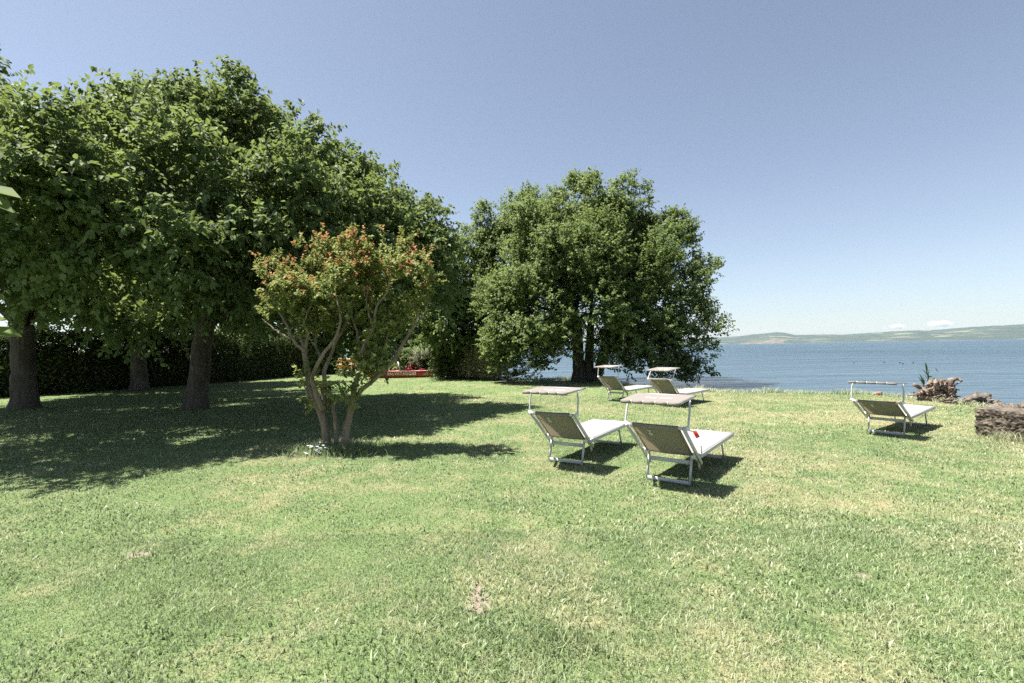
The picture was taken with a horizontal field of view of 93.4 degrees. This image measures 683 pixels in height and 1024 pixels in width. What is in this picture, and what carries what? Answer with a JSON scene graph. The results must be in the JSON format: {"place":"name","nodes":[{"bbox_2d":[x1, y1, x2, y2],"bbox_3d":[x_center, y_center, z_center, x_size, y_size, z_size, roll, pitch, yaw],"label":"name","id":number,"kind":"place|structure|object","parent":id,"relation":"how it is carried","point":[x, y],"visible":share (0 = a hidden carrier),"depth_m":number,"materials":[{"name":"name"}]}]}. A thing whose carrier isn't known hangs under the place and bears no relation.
{"place":"outdoors","nodes":[
{"label":"outdoors","id":0,"kind":"place"},
{"bbox_2d":[0,363,1023,682],"bbox_3d":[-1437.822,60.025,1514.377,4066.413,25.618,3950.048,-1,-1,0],"label":"lawn","id":1,"kind":"structure","parent":0,"point":[390,427],"depth_m":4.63,"materials":[{"name":"green plant"}]},
{"bbox_2d":[0,165,21,368],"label":"young tree","id":2,"kind":"object","parent":1,"relation":"on","point":[6,331],"visible":1,"depth_m":1.62,"materials":[{"name":"green plant"}]},
{"bbox_2d":[0,44,174,410],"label":"mulberry tree","id":3,"kind":"object","parent":1,"relation":"on","point":[36,150],"visible":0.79,"depth_m":8.13,"materials":[{"name":"green plant"}]},
{"bbox_2d":[1,249,280,390],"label":"mulberry tree","id":4,"kind":"object","parent":1,"relation":"on","point":[139,381],"visible":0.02,"depth_m":22.56,"materials":[{"name":"green plant"}]},
{"bbox_2d":[0,321,345,396],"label":"hedge","id":5,"kind":"object","parent":1,"relation":"on","point":[62,367],"visible":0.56,"depth_m":23.85,"materials":[{"name":"green plant"}]},
{"bbox_2d":[0,54,475,410],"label":"mulberry tree","id":6,"kind":"object","parent":1,"relation":"on","point":[201,159],"visible":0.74,"depth_m":10.06,"materials":[{"name":"green plant"}]},
{"bbox_2d":[214,298,379,355],"bbox_3d":[-14.548,-1.560,35.624,12.966,8.307,7.597,-1,-1,-13],"label":"background tree","id":7,"kind":"object","parent":1,"relation":"on","point":[274,319],"depth_m":35.67,"materials":[{"name":"green plant"}]},
{"bbox_2d":[306,442,328,458],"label":"flower clump","id":8,"kind":"object","parent":1,"relation":"on","point":[315,449],"visible":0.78,"depth_m":7.80,"materials":[{"name":"white plant"}]},
{"bbox_2d":[308,353,345,373],"bbox_3d":[-16.218,1.440,35.228,7.967,3.826,4.277,-1,-1,-33],"label":"bush","id":9,"kind":"object","parent":1,"relation":"on","point":[331,366],"visible":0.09,"depth_m":35.57,"materials":[{"name":"green plant"}]},
{"bbox_2d":[339,363,351,375],"bbox_3d":[-10.781,1.896,32.980,1.060,0.905,1.670,-1,-1,24],"label":"kayak rack","id":10,"kind":"object","parent":1,"relation":"on","point":[340,369],"visible":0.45,"depth_m":32.36,"materials":[{"name":"brown wood"}]},
{"bbox_2d":[337,364,356,368],"bbox_3d":[-10.905,1.661,32.983,0.720,0.339,2.900,-1,-1,24],"label":"kayak","id":11,"kind":"object","parent":10,"relation":"on","point":[342,365],"visible":0.41,"depth_m":32.06,"materials":[{"name":"yellow plastic"}]},
{"bbox_2d":[338,358,357,362],"bbox_3d":[-10.792,1.259,32.989,0.720,0.339,2.900,-1,-1,24],"label":"kayak","id":12,"kind":"object","parent":10,"relation":"on","point":[348,360],"visible":0.3,"depth_m":32.14,"materials":[{"name":"orange plastic"}]},
{"bbox_2d":[251,222,448,445],"bbox_3d":[-2.783,-0.106,8.299,3.446,3.959,1.633,-1,-1,0],"label":"crape myrtle","id":13,"kind":"object","parent":1,"relation":"on","point":[324,301],"visible":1,"depth_m":8.18,"materials":[{"name":"green plant"}]},
{"bbox_2d":[333,345,401,375],"bbox_3d":[-9.692,1.592,33.755,5.382,3.424,3.366,-1,-1,0],"label":"bush","id":14,"kind":"object","parent":1,"relation":"on","point":[353,369],"visible":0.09,"depth_m":33.11,"materials":[{"name":"green plant"}]},
{"bbox_2d":[343,284,438,368],"bbox_3d":[-8.176,-1.366,35.016,8.849,7.896,5.667,-1,-1,19],"label":"background tree","id":15,"kind":"object","parent":1,"relation":"on","point":[409,343],"visible":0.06,"depth_m":32.89,"materials":[{"name":"green plant"}]},
{"bbox_2d":[367,362,432,377],"bbox_3d":[-6.927,1.729,29.981,5.308,0.984,1.420,-1,-1,10],"label":"rescue boat","id":16,"kind":"object","parent":1,"relation":"on","point":[411,373],"visible":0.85,"depth_m":29.27,"materials":[{"name":"red paint"}]},
{"bbox_2d":[388,334,436,370],"bbox_3d":[-5.422,0.963,31.343,6.052,3.160,3.603,-1,-1,0],"label":"bush","id":17,"kind":"object","parent":1,"relation":"on","point":[405,354],"visible":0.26,"depth_m":30.69,"materials":[{"name":"green plant"}]},
{"bbox_2d":[407,345,432,370],"bbox_3d":[-5.630,1.276,30.222,2.048,2.170,1.751,-1,-1,0],"label":"willow shrub","id":18,"kind":"object","parent":1,"relation":"on","point":[417,357],"visible":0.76,"depth_m":29.95,"materials":[{"name":"green plant"}]},
{"bbox_2d":[405,232,488,370],"bbox_3d":[-3.480,-2.041,27.645,5.152,8.617,5.563,-1,-1,0],"label":"slim tree","id":19,"kind":"object","parent":1,"relation":"on","point":[435,334],"visible":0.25,"depth_m":26.54,"materials":[{"name":"green plant"}]},
{"bbox_2d":[423,330,509,378],"bbox_3d":[-2.494,1.164,27.991,5.106,3.727,3.445,-1,-1,0],"label":"bush","id":20,"kind":"object","parent":1,"relation":"on","point":[437,366],"visible":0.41,"depth_m":27.19,"materials":[{"name":"green plant"}]},
{"bbox_2d":[441,340,503,380],"bbox_3d":[-2.138,0.902,27.072,2.748,2.405,5.545,0,-1,-36],"label":"bush","id":21,"kind":"object","parent":1,"relation":"on","point":[481,368],"visible":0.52,"depth_m":25.93,"materials":[{"name":"green plant"}]},
{"bbox_2d":[436,196,537,378],"bbox_3d":[-0.779,-3.067,27.426,7.966,10.685,5.621,-1,-1,0],"label":"alder tree","id":22,"kind":"object","parent":1,"relation":"on","point":[485,258],"visible":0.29,"depth_m":27.15,"materials":[{"name":"green plant"}]},
{"bbox_2d":[493,360,539,380],"bbox_3d":[0.206,1.260,25.842,2.811,2.263,1.885,-1,-1,0],"label":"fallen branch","id":23,"kind":"object","parent":1,"relation":"on","point":[504,376],"visible":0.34,"depth_m":25.35,"materials":[{"name":"wood"}]},
{"bbox_2d":[522,386,629,464],"bbox_3d":[1.106,1.227,7.597,0.809,1.121,2.395,-2,-1,33],"label":"sun lounger","id":24,"kind":"object","parent":1,"relation":"on","point":[563,425],"visible":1,"depth_m":7.03,"materials":[{"name":"white fabric"}]},
{"bbox_2d":[466,164,738,386],"bbox_3d":[4.188,-3.281,24.938,12.966,11.173,12.352,-1,-1,0],"label":"alder tree","id":25,"kind":"object","parent":1,"relation":"on","point":[620,254],"visible":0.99,"depth_m":22.09,"materials":[{"name":"green plant"}]},
{"bbox_2d":[594,365,654,400],"bbox_3d":[3.671,1.308,15.564,2.384,1.141,0.809,0,-1,-42],"label":"sun lounger","id":26,"kind":"object","parent":1,"relation":"on","point":[611,383],"visible":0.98,"depth_m":15.10,"materials":[{"name":"white fabric"}]},
{"bbox_2d":[621,393,733,485],"bbox_3d":[2.304,1.201,6.481,0.809,1.102,2.348,-2,-1,38],"label":"sun lounger","id":27,"kind":"object","parent":1,"relation":"on","point":[669,439],"visible":0.99,"depth_m":5.91,"materials":[{"name":"white fabric"}]},
{"bbox_2d":[690,430,699,437],"bbox_3d":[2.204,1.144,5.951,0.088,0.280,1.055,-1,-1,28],"label":"red tag","id":28,"kind":"object","parent":27,"relation":"hanging from","point":[696,434],"visible":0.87,"depth_m":6.39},
{"bbox_2d":[647,367,709,406],"bbox_3d":[4.888,1.283,14.095,2.241,1.107,0.809,0,-1,-41],"label":"sun lounger","id":29,"kind":"object","parent":1,"relation":"on","point":[663,385],"visible":0.95,"depth_m":13.62,"materials":[{"name":"white fabric"}]},
{"bbox_2d":[848,381,935,435],"bbox_3d":[7.273,1.197,9.182,2.484,1.006,0.809,0,-1,-38],"label":"sun lounger","id":30,"kind":"object","parent":1,"relation":"on","point":[897,409],"visible":0.99,"depth_m":8.76,"materials":[{"name":"white fabric"}]},
{"bbox_2d":[919,361,937,388],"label":"reed","id":31,"kind":"object","parent":1,"relation":"on","point":[922,380],"visible":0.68,"depth_m":14.51,"materials":[{"name":"green plant"}]},
{"bbox_2d":[907,377,962,400],"bbox_3d":[12.030,1.403,13.793,1.626,0.768,0.596,-1,-1,0],"label":"driftwood root","id":32,"kind":"object","parent":1,"relation":"on","point":[941,387],"visible":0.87,"depth_m":13.66,"materials":[{"name":"brown wood"}]},
{"bbox_2d":[941,396,958,403],"bbox_3d":[11.775,1.626,12.961,0.431,0.321,0.343,-1,-1,0],"label":"shore rock","id":33,"kind":"object","parent":1,"relation":"on","point":[951,399],"visible":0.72,"depth_m":12.91,"materials":[{"name":"grey stone"}]},
{"bbox_2d":[959,396,981,405],"bbox_3d":[12.466,1.708,13.131,0.681,0.450,0.515,-1,-1,0],"label":"shore rock","id":34,"kind":"object","parent":1,"relation":"on","point":[968,399],"visible":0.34,"depth_m":13.02,"materials":[{"name":"grey stone"}]},
{"bbox_2d":[992,402,1005,406],"bbox_3d":[11.740,1.723,11.554,0.856,0.526,0.606,-1,-1,0],"label":"shore rock","id":35,"kind":"object","parent":1,"relation":"on","point":[997,404],"visible":0.09,"depth_m":11.60,"materials":[{"name":"beige stone"}]},
{"bbox_2d":[974,406,1023,439],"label":"stone block","id":36,"kind":"structure","parent":1,"relation":"on","point":[999,419],"depth_m":8.35,"materials":[{"name":"beige stone"}]},
{"bbox_2d":[1000,403,1023,407],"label":"shore rock","id":37,"kind":"object","parent":1,"relation":"on","point":[1013,405],"visible":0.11,"depth_m":11.27,"materials":[{"name":"beige stone"}]},
{"bbox_2d":[0,0,1023,351],"label":"sky","id":38,"kind":"structure","parent":0,"point":[852,166],"materials":[{"name":"blue"}]},
{"bbox_2d":[344,339,1023,404],"bbox_3d":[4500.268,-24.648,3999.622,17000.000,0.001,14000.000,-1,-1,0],"label":"lake","id":39,"kind":"structure","parent":0,"point":[994,369],"depth_m":37.81,"materials":[{"name":"liquid"}]},
{"bbox_2d":[957,392,1000,404],"bbox_3d":[12.846,1.690,13.220,0.932,0.605,0.720,-1,-1,16],"label":"shore rock","id":40,"kind":"object","parent":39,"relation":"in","point":[986,398],"visible":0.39,"depth_m":13.03,"materials":[{"name":"grey stone"}]},
{"bbox_2d":[346,324,1023,350],"bbox_3d":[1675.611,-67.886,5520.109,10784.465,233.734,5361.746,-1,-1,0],"label":"hills","id":41,"kind":"structure","parent":0,"point":[999,332],"depth_m":5342.77,"materials":[{"name":"green plant"}]},
{"bbox_2d":[741,340,784,343],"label":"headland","id":42,"kind":"structure","parent":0,"point":[769,342],"depth_m":3946.12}
]}

